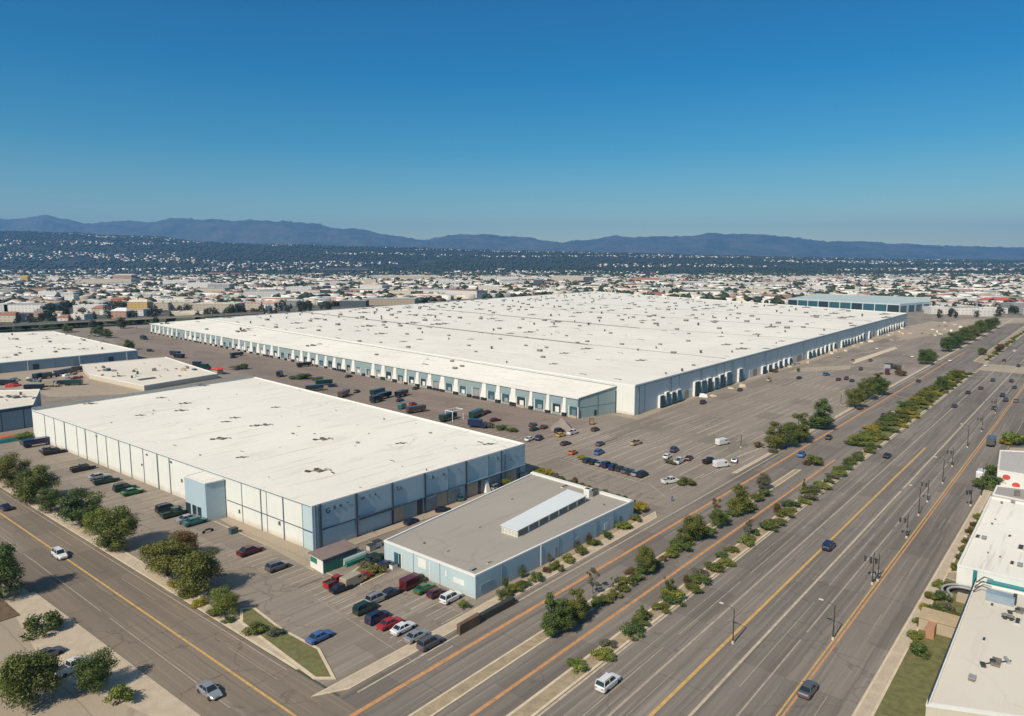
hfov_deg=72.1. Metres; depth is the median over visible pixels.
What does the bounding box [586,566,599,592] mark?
tree
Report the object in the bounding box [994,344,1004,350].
tree
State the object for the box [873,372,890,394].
tree
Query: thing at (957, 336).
tree
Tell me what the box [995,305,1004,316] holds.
city tree
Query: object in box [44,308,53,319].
city tree
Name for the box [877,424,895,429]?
shrub
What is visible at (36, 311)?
city building
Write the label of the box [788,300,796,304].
window
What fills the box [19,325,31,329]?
tree
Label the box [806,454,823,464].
shrub
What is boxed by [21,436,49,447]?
trailer
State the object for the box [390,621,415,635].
parked car
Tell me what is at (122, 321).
city tree
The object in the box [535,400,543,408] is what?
dock door
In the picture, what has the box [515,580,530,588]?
shrub
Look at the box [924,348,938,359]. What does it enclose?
tree
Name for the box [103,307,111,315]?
city tree
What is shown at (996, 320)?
tree
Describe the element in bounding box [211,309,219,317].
city tree
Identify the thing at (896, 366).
trailer
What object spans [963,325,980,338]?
tree
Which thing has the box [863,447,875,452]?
shrub
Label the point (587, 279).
city building
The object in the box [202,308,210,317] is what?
city tree
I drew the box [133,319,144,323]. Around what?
tree
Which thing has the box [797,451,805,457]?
parked car
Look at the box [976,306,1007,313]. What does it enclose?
city building
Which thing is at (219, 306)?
city building
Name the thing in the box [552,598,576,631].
tree
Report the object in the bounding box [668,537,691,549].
shrub
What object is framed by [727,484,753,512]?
tree
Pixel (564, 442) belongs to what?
parked car
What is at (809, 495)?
shrub
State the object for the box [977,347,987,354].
tree
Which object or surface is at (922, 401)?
shrub
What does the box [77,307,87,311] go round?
city tree
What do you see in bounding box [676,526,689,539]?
tree
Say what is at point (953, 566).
shrub
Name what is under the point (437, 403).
service yard
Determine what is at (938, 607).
shrub
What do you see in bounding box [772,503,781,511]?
tree
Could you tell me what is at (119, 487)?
parked car
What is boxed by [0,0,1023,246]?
sky
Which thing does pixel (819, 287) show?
city building
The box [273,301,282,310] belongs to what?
city tree
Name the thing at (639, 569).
shrub
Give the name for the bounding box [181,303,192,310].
city tree
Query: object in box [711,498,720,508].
tree
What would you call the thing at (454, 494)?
dock door
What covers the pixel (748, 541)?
shrub
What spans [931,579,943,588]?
shrub
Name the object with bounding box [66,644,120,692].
tree
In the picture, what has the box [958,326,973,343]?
tree
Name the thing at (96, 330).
tree
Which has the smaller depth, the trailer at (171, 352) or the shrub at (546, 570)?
the shrub at (546, 570)
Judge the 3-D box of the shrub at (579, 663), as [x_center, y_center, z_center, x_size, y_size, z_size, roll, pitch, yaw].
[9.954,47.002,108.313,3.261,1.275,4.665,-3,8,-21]
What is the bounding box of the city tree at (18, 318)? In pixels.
[15,312,21,321]
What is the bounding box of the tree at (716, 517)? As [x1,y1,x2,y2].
[708,508,729,526]
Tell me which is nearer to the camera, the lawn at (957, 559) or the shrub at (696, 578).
the shrub at (696, 578)
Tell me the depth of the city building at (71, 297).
1037.99 m
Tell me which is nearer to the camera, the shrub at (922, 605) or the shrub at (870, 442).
the shrub at (922, 605)
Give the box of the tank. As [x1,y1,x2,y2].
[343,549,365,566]
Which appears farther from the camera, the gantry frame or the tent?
the gantry frame
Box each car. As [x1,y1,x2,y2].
[0,503,11,510]
[38,446,58,452]
[38,645,65,654]
[51,546,67,559]
[87,472,110,479]
[112,482,136,491]
[120,487,144,496]
[154,502,180,513]
[175,513,200,523]
[181,516,207,526]
[196,680,222,700]
[236,544,263,556]
[264,559,289,572]
[305,629,333,644]
[328,582,353,594]
[352,600,378,615]
[360,570,373,577]
[364,552,383,564]
[364,609,390,625]
[365,590,386,602]
[376,559,393,568]
[376,616,403,630]
[382,587,402,599]
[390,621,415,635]
[403,517,418,525]
[403,628,429,643]
[413,582,435,594]
[416,634,443,651]
[426,587,447,599]
[434,506,450,512]
[439,590,462,604]
[457,494,463,501]
[489,417,500,421]
[490,483,499,489]
[524,436,534,441]
[528,422,536,426]
[529,426,539,430]
[535,434,543,440]
[540,424,547,428]
[554,427,564,432]
[555,432,565,436]
[559,440,571,445]
[568,449,577,454]
[582,457,592,463]
[588,459,598,464]
[590,427,599,431]
[594,448,604,454]
[594,460,602,466]
[595,441,604,445]
[595,672,620,692]
[601,461,610,467]
[608,463,617,470]
[614,465,623,471]
[620,467,629,473]
[626,469,634,474]
[630,470,638,475]
[636,470,648,477]
[662,453,671,458]
[670,446,678,452]
[684,455,692,460]
[731,457,737,462]
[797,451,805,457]
[797,679,818,699]
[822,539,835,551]
[825,434,832,439]
[856,405,863,409]
[883,452,891,458]
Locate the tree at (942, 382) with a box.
[934,377,949,388]
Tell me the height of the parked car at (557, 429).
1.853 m
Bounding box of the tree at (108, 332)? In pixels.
[100,328,113,337]
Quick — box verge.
[0,314,249,331]
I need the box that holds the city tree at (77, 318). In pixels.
[74,316,84,326]
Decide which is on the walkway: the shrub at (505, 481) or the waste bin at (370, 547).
the shrub at (505, 481)
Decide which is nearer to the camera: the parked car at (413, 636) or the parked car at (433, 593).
the parked car at (413, 636)
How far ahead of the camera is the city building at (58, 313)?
794.16 m
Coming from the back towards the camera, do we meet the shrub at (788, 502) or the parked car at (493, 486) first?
the parked car at (493, 486)
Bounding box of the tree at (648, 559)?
[632,545,655,573]
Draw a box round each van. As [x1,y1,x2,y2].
[339,571,366,585]
[397,403,406,408]
[399,572,425,590]
[713,459,730,467]
[715,437,729,445]
[976,468,985,477]
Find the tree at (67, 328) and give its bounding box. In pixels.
[61,325,73,330]
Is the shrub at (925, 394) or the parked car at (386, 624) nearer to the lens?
the parked car at (386, 624)
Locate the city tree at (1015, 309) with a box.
[1012,306,1018,313]
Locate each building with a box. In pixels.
[0,280,24,283]
[0,289,24,292]
[0,295,38,298]
[0,302,14,311]
[0,312,24,321]
[0,389,40,431]
[3,303,59,311]
[20,275,30,280]
[27,287,60,290]
[33,309,43,316]
[38,291,62,295]
[51,277,61,280]
[53,311,61,316]
[56,315,70,320]
[58,292,79,294]
[64,294,79,299]
[70,312,92,323]
[72,304,107,311]
[80,357,217,390]
[81,279,139,284]
[92,305,109,313]
[99,308,112,314]
[106,282,137,284]
[111,297,128,304]
[111,308,133,320]
[113,274,136,278]
[127,299,152,310]
[135,293,152,297]
[135,308,150,315]
[138,291,193,293]
[153,301,170,309]
[155,298,199,301]
[162,280,194,283]
[171,300,198,309]
[171,310,222,317]
[186,282,215,289]
[191,301,244,311]
[197,287,229,292]
[204,294,229,296]
[207,283,233,287]
[208,272,229,273]
[243,301,262,309]
[244,290,290,297]
[245,289,279,290]
[262,301,283,309]
[262,305,272,311]
[286,286,315,291]
[286,300,300,305]
[308,289,327,293]
[317,284,327,287]
[322,281,351,284]
[322,296,338,297]
[339,299,368,306]
[349,288,386,291]
[360,284,391,287]
[364,279,376,283]
[365,297,418,304]
[375,275,437,278]
[384,471,633,598]
[391,290,422,294]
[417,288,447,293]
[433,279,452,280]
[438,280,472,283]
[445,289,487,297]
[478,285,498,289]
[480,276,495,279]
[496,276,518,279]
[500,280,525,283]
[519,277,547,279]
[533,279,541,285]
[551,276,590,280]
[583,277,593,281]
[629,283,655,284]
[631,278,657,280]
[657,277,674,280]
[658,287,671,292]
[668,274,688,275]
[676,281,707,283]
[683,289,724,291]
[734,282,767,284]
[737,285,772,288]
[739,288,775,291]
[754,280,772,281]
[762,293,790,297]
[768,281,789,284]
[794,276,822,277]
[812,285,830,290]
[889,277,923,279]
[924,305,949,313]
[925,576,1023,715]
[929,296,976,300]
[949,288,972,291]
[950,306,979,314]
[951,292,976,295]
[956,496,1023,591]
[957,294,971,296]
[972,308,993,315]
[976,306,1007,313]
[977,297,1014,300]
[981,289,996,291]
[990,293,1002,295]
[992,485,1023,501]
[997,450,1023,487]
[1001,301,1023,312]
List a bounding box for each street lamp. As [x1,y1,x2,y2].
[719,602,734,643]
[819,598,835,639]
[909,484,920,515]
[980,468,983,496]
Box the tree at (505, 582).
[502,576,508,587]
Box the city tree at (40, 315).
[36,312,43,321]
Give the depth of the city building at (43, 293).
1195.85 m
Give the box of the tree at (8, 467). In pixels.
[0,451,32,486]
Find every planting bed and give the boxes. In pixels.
[0,600,19,621]
[483,513,643,603]
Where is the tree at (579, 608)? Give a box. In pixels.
[565,587,588,621]
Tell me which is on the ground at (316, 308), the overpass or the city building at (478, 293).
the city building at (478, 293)
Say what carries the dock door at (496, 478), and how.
in the warehouse at (308, 469)
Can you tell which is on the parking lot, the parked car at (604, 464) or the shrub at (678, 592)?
the parked car at (604, 464)
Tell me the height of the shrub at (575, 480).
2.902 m
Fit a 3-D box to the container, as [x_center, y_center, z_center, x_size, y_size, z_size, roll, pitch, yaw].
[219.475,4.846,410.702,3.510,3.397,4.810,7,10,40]
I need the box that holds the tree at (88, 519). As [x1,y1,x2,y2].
[79,507,109,534]
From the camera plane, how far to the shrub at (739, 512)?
172.69 m
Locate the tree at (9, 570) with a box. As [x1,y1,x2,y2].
[0,541,27,601]
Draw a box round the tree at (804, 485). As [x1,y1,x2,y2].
[802,479,806,489]
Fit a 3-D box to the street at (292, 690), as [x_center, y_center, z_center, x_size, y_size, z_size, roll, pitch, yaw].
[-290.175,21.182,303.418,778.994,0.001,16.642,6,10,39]
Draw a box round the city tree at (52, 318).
[47,315,57,325]
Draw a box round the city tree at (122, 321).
[115,317,126,328]
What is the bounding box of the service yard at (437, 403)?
[112,326,586,442]
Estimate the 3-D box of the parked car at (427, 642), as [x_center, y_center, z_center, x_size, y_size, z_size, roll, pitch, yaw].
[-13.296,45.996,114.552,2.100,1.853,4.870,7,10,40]
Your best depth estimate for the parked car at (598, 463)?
215.16 m
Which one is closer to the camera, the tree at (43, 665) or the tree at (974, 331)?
the tree at (43, 665)
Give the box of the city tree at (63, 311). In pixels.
[61,307,70,314]
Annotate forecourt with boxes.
[947,448,1023,580]
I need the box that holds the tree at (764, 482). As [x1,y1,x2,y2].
[756,472,771,488]
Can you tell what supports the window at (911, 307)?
in the long hangar
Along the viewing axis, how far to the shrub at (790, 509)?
175.27 m
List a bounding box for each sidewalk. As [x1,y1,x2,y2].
[0,478,299,669]
[311,511,656,696]
[852,474,995,715]
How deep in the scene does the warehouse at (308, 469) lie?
198.04 m
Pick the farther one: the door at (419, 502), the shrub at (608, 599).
the door at (419, 502)
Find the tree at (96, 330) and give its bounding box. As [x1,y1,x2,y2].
[90,326,103,334]
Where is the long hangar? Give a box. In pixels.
[788,294,929,312]
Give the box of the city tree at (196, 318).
[194,311,200,319]
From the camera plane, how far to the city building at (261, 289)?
1356.47 m
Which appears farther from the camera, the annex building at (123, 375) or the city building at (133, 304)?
the city building at (133, 304)
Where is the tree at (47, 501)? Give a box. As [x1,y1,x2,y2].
[34,487,65,511]
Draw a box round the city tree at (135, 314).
[130,310,137,322]
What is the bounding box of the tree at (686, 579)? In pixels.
[683,574,690,582]
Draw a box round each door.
[33,364,38,369]
[72,360,77,365]
[394,505,403,522]
[394,552,398,566]
[404,501,415,519]
[417,499,422,514]
[427,496,436,510]
[437,490,448,506]
[450,488,459,502]
[460,386,465,393]
[467,482,476,496]
[473,388,479,396]
[478,480,480,493]
[481,479,486,492]
[488,391,494,399]
[490,474,499,484]
[504,469,515,480]
[516,467,519,479]
[517,397,524,405]
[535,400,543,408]
[553,404,560,412]
[570,407,576,415]
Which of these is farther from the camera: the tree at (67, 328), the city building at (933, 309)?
the city building at (933, 309)
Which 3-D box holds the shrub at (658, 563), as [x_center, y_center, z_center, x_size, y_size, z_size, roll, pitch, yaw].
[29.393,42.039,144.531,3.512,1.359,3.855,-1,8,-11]
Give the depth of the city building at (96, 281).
1897.45 m
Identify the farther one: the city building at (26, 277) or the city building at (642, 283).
the city building at (26, 277)
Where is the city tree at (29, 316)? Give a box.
[26,313,33,322]
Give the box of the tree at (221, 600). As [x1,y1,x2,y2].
[207,584,241,615]
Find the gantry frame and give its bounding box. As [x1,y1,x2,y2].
[445,408,463,421]
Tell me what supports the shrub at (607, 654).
on the median at (548, 694)
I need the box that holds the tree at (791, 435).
[774,421,797,447]
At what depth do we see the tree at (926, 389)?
324.20 m
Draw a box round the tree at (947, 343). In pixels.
[939,336,956,351]
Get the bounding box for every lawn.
[240,607,335,679]
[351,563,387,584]
[873,577,964,715]
[949,509,982,571]
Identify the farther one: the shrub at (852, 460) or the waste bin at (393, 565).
the shrub at (852, 460)
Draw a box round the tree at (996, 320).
[990,317,1000,327]
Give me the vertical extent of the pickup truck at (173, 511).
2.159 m
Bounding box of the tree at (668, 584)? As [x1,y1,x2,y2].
[664,575,674,592]
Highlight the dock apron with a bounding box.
[611,321,958,419]
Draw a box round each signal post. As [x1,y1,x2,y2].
[864,552,874,584]
[869,554,879,581]
[899,515,908,537]
[921,482,928,501]
[947,448,953,466]
[966,490,971,505]
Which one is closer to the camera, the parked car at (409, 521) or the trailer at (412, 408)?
the parked car at (409, 521)
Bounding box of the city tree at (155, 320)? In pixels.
[152,316,159,322]
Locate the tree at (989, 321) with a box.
[979,318,994,330]
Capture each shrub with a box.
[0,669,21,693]
[14,431,34,438]
[19,609,66,641]
[102,683,135,703]
[166,579,182,587]
[176,587,197,598]
[190,596,208,608]
[205,608,218,616]
[220,615,235,623]
[228,364,247,368]
[238,364,248,368]
[239,621,267,635]
[264,626,285,636]
[296,373,312,378]
[310,376,323,380]
[357,561,374,567]
[366,564,386,572]
[458,599,469,607]
[484,421,494,427]
[495,587,513,599]
[496,425,508,429]
[500,478,512,484]
[504,427,518,431]
[507,583,522,591]
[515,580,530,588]
[527,570,543,581]
[529,467,544,472]
[539,468,553,475]
[543,566,550,573]
[549,559,564,570]
[551,473,560,477]
[561,553,574,563]
[564,657,588,673]
[571,477,578,483]
[575,545,587,554]
[586,539,600,545]
[588,645,616,661]
[590,594,605,607]
[598,639,617,647]
[601,530,612,538]
[601,594,613,602]
[607,588,622,599]
[614,521,634,528]
[617,582,629,591]
[617,621,645,640]
[619,576,633,583]
[623,567,634,573]
[627,575,637,586]
[630,514,641,521]
[631,618,649,625]
[632,573,643,580]
[633,609,652,619]
[634,500,648,511]
[634,563,653,573]
[651,601,670,613]
[653,559,663,567]
[658,555,666,560]
[658,585,686,597]
[659,594,685,605]
[664,459,676,463]
[664,548,678,556]
[667,545,681,550]
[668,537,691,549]
[676,477,693,484]
[679,537,696,544]
[683,583,703,592]
[688,573,712,583]
[690,567,709,576]
[692,529,714,539]
[703,561,725,571]
[715,551,727,558]
[716,557,735,566]
[722,546,739,552]
[726,509,738,516]
[727,508,742,514]
[735,536,754,545]
[742,533,755,540]
[749,492,764,500]
[749,529,760,534]
[753,441,764,446]
[758,488,771,495]
[758,521,778,530]
[763,518,785,526]
[768,448,778,452]
[774,509,794,516]
[780,499,800,506]
[784,506,796,512]
[797,497,811,503]
[798,493,818,498]
[799,488,818,494]
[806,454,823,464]
[806,485,823,492]
[813,481,826,483]
[815,483,832,489]
[823,478,834,482]
[825,473,839,478]
[831,469,846,476]
[832,466,844,471]
[839,464,853,469]
[841,456,857,463]
[843,439,863,446]
[847,436,868,444]
[847,454,865,460]
[855,433,876,441]
[859,430,872,434]
[861,424,881,430]
[862,440,873,445]
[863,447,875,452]
[871,430,885,435]
[874,420,885,425]
[874,435,889,439]
[877,417,891,420]
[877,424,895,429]
[882,415,898,421]
[884,411,898,417]
[889,421,901,424]
[894,369,906,375]
[894,410,908,414]
[897,401,913,407]
[904,400,919,403]
[906,629,923,641]
[908,641,931,659]
[909,396,924,399]
[912,617,918,624]
[914,398,927,403]
[915,391,932,396]
[918,602,927,609]
[923,590,935,599]
[926,602,946,611]
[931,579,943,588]
[933,589,952,601]
[937,376,954,379]
[939,602,955,610]
[947,611,960,615]
[950,562,956,569]
[958,545,964,551]
[964,529,972,534]
[970,478,994,490]
[972,513,980,519]
[980,473,1003,487]
[984,464,997,475]
[998,438,1012,444]
[1001,431,1023,444]
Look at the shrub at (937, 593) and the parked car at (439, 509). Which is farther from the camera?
the parked car at (439, 509)
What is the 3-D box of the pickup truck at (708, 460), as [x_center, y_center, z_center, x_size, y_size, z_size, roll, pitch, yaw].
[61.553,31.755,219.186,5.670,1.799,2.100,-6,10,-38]
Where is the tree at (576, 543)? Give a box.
[574,540,579,547]
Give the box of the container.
[884,363,892,368]
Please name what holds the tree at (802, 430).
on the avenue
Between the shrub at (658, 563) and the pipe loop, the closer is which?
the pipe loop
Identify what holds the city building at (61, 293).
on the ground at (316, 308)
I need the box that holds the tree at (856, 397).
[844,387,866,406]
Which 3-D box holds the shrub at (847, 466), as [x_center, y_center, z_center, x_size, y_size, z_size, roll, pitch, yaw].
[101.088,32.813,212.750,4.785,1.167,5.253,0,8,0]
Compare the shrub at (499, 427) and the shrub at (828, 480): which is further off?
the shrub at (499, 427)
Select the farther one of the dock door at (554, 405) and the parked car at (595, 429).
the dock door at (554, 405)
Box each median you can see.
[408,470,800,715]
[506,447,878,715]
[868,372,973,444]
[974,326,1023,363]
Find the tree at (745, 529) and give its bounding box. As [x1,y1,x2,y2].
[743,519,753,533]
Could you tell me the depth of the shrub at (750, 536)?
159.03 m
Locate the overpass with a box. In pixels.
[0,312,266,331]
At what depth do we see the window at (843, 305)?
923.19 m
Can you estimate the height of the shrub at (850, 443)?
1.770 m
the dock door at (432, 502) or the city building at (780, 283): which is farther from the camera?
the city building at (780, 283)
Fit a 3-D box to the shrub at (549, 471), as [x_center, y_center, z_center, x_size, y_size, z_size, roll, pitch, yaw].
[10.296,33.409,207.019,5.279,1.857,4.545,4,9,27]
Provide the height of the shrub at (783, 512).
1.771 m
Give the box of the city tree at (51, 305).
[47,302,56,311]
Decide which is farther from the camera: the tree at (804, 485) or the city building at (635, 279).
the city building at (635, 279)
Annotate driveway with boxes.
[0,581,199,715]
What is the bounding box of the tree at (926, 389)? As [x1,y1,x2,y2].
[920,387,930,394]
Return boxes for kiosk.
[210,367,224,374]
[308,539,358,573]
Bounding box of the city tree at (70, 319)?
[67,315,74,325]
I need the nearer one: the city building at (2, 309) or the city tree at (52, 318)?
the city tree at (52, 318)
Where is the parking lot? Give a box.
[0,312,1018,694]
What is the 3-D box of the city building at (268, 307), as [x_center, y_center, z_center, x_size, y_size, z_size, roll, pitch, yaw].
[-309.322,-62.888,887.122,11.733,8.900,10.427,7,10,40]
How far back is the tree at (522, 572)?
139.03 m
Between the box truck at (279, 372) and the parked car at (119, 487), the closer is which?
the parked car at (119, 487)
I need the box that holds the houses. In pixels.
[0,233,1023,311]
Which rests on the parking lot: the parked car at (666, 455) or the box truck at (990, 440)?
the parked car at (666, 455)
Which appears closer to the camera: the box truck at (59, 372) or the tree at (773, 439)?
the tree at (773, 439)
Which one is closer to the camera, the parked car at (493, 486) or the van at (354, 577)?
the van at (354, 577)
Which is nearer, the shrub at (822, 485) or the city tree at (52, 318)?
the shrub at (822, 485)
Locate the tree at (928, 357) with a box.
[917,349,934,363]
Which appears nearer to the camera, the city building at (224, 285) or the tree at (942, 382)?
the tree at (942, 382)
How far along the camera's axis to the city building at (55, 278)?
2116.55 m
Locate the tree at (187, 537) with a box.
[169,529,201,553]
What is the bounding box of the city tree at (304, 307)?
[300,304,307,310]
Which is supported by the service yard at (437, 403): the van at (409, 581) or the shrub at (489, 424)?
the shrub at (489, 424)
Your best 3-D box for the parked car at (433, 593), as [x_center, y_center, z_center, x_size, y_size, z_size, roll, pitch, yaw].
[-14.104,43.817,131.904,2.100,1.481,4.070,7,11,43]
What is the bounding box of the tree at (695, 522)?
[680,514,709,539]
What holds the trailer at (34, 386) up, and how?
on the parking lot
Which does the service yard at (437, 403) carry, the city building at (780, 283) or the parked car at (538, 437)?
the parked car at (538, 437)
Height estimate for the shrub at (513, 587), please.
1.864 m
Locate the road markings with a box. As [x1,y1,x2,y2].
[0,322,1023,715]
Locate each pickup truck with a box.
[41,446,66,455]
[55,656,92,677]
[69,462,95,472]
[92,474,119,484]
[159,506,187,518]
[322,573,343,588]
[566,429,578,434]
[629,439,642,445]
[661,476,679,483]
[673,456,684,464]
[702,456,715,463]
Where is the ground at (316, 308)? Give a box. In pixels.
[0,280,1023,696]
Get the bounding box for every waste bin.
[228,526,238,534]
[366,542,375,551]
[371,538,381,547]
[389,562,397,569]
[519,472,528,477]
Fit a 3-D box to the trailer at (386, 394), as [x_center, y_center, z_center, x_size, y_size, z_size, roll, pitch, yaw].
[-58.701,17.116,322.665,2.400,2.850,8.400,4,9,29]
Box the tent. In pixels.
[550,418,572,430]
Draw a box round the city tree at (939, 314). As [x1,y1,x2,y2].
[936,309,942,317]
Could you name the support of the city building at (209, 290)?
on the ground at (316, 308)
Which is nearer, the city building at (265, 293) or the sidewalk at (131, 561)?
the sidewalk at (131, 561)
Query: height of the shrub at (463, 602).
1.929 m
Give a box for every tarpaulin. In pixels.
[0,434,13,438]
[0,437,22,443]
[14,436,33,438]
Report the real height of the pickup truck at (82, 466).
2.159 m
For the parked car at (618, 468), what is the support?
on the parking lot
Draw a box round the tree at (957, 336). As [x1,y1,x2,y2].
[947,331,963,347]
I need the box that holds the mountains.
[0,215,1023,260]
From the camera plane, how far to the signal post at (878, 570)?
137.59 m
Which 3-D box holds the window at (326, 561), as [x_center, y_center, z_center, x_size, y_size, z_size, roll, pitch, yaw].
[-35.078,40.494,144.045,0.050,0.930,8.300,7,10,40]
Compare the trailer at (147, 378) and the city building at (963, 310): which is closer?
the trailer at (147, 378)
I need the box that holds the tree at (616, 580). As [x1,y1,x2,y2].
[610,576,619,590]
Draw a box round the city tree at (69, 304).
[64,300,71,308]
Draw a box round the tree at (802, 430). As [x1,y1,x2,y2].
[786,412,815,441]
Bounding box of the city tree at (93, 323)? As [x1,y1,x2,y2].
[89,320,97,326]
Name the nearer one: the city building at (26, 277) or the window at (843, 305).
the window at (843, 305)
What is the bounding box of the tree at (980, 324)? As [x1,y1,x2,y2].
[970,320,987,335]
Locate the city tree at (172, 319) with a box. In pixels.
[169,312,176,321]
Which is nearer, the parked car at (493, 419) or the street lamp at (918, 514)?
the street lamp at (918, 514)
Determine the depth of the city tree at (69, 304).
930.73 m
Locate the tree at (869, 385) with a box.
[856,376,878,397]
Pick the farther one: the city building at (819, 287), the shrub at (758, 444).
the city building at (819, 287)
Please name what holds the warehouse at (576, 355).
on the parking lot
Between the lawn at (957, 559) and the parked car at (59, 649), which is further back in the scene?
the lawn at (957, 559)
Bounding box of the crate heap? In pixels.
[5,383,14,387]
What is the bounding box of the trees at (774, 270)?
[0,230,1023,305]
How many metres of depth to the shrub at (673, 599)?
128.65 m
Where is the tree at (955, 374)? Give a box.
[952,369,963,377]
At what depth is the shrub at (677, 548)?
151.24 m
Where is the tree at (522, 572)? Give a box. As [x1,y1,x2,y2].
[519,566,525,577]
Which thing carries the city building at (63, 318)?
on the ground at (316, 308)
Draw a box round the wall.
[457,596,514,634]
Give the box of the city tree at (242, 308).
[238,305,246,312]
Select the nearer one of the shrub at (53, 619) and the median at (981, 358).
the shrub at (53, 619)
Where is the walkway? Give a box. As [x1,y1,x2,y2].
[220,490,492,570]
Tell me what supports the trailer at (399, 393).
on the service yard at (437, 403)
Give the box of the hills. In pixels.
[0,232,1023,273]
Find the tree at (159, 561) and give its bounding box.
[135,536,193,575]
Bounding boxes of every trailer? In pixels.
[0,379,15,385]
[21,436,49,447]
[23,384,44,389]
[63,379,82,385]
[137,377,155,379]
[169,350,180,354]
[173,353,184,357]
[230,351,243,355]
[296,361,310,366]
[305,384,323,389]
[315,379,332,383]
[337,389,349,397]
[370,387,384,394]
[376,391,391,396]
[394,389,408,397]
[406,404,425,413]
[439,412,456,421]
[469,408,482,417]
[892,363,901,369]
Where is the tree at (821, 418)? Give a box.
[807,398,835,428]
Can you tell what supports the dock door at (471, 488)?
in the warehouse at (308, 469)
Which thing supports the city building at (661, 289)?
on the ground at (316, 308)
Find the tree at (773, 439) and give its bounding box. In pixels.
[763,421,786,448]
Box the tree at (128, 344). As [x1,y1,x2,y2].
[123,339,134,348]
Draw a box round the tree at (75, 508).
[53,485,108,526]
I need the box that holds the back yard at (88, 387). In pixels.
[0,366,146,396]
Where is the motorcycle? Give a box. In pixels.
[202,526,213,533]
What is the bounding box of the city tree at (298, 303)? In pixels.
[296,300,301,308]
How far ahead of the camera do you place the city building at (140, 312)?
819.29 m
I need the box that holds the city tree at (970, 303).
[966,301,976,305]
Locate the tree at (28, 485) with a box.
[11,464,61,503]
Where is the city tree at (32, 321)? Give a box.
[28,317,38,327]
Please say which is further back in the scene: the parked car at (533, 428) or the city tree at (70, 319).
the city tree at (70, 319)
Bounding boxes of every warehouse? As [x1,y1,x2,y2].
[0,331,137,372]
[31,375,525,550]
[149,291,906,418]
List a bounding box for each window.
[2,415,8,419]
[323,548,356,564]
[418,558,425,569]
[453,577,464,585]
[480,579,492,590]
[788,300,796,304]
[798,300,806,305]
[808,301,817,306]
[818,301,827,306]
[829,302,838,307]
[840,302,850,308]
[851,303,861,309]
[863,303,873,310]
[875,304,886,311]
[887,305,898,311]
[900,305,906,312]
[908,305,913,311]
[916,304,921,310]
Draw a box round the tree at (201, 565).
[167,548,225,594]
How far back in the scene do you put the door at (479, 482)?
189.89 m
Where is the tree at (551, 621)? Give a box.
[540,592,566,635]
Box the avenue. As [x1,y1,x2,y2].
[339,314,1023,715]
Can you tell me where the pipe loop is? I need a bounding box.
[941,581,971,602]
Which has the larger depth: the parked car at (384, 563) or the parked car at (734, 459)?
the parked car at (734, 459)
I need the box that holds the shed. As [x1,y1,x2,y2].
[918,607,959,639]
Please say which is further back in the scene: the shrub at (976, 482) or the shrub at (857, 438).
the shrub at (857, 438)
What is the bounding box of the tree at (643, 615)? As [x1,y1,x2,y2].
[639,605,648,620]
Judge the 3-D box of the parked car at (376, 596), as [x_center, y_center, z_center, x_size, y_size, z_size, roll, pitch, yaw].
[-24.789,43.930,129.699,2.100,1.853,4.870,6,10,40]
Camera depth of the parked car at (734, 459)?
218.59 m
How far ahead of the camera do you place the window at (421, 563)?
139.28 m
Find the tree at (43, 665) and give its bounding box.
[0,648,64,711]
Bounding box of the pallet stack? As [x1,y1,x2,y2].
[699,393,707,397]
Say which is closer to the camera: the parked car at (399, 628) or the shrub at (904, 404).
the parked car at (399, 628)
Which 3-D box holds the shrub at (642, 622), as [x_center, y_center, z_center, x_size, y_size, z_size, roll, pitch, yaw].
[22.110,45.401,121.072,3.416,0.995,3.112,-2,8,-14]
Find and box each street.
[0,488,368,715]
[896,318,1023,373]
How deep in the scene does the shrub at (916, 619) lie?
121.42 m
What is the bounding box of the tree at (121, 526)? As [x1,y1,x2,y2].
[89,505,141,551]
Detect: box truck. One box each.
[32,372,46,379]
[40,372,54,378]
[42,380,59,386]
[53,369,66,375]
[64,368,74,372]
[71,366,81,371]
[192,361,201,365]
[199,363,210,369]
[276,370,282,376]
[369,394,383,402]
[468,418,486,428]
[986,435,996,446]
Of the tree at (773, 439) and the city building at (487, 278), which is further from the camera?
the city building at (487, 278)

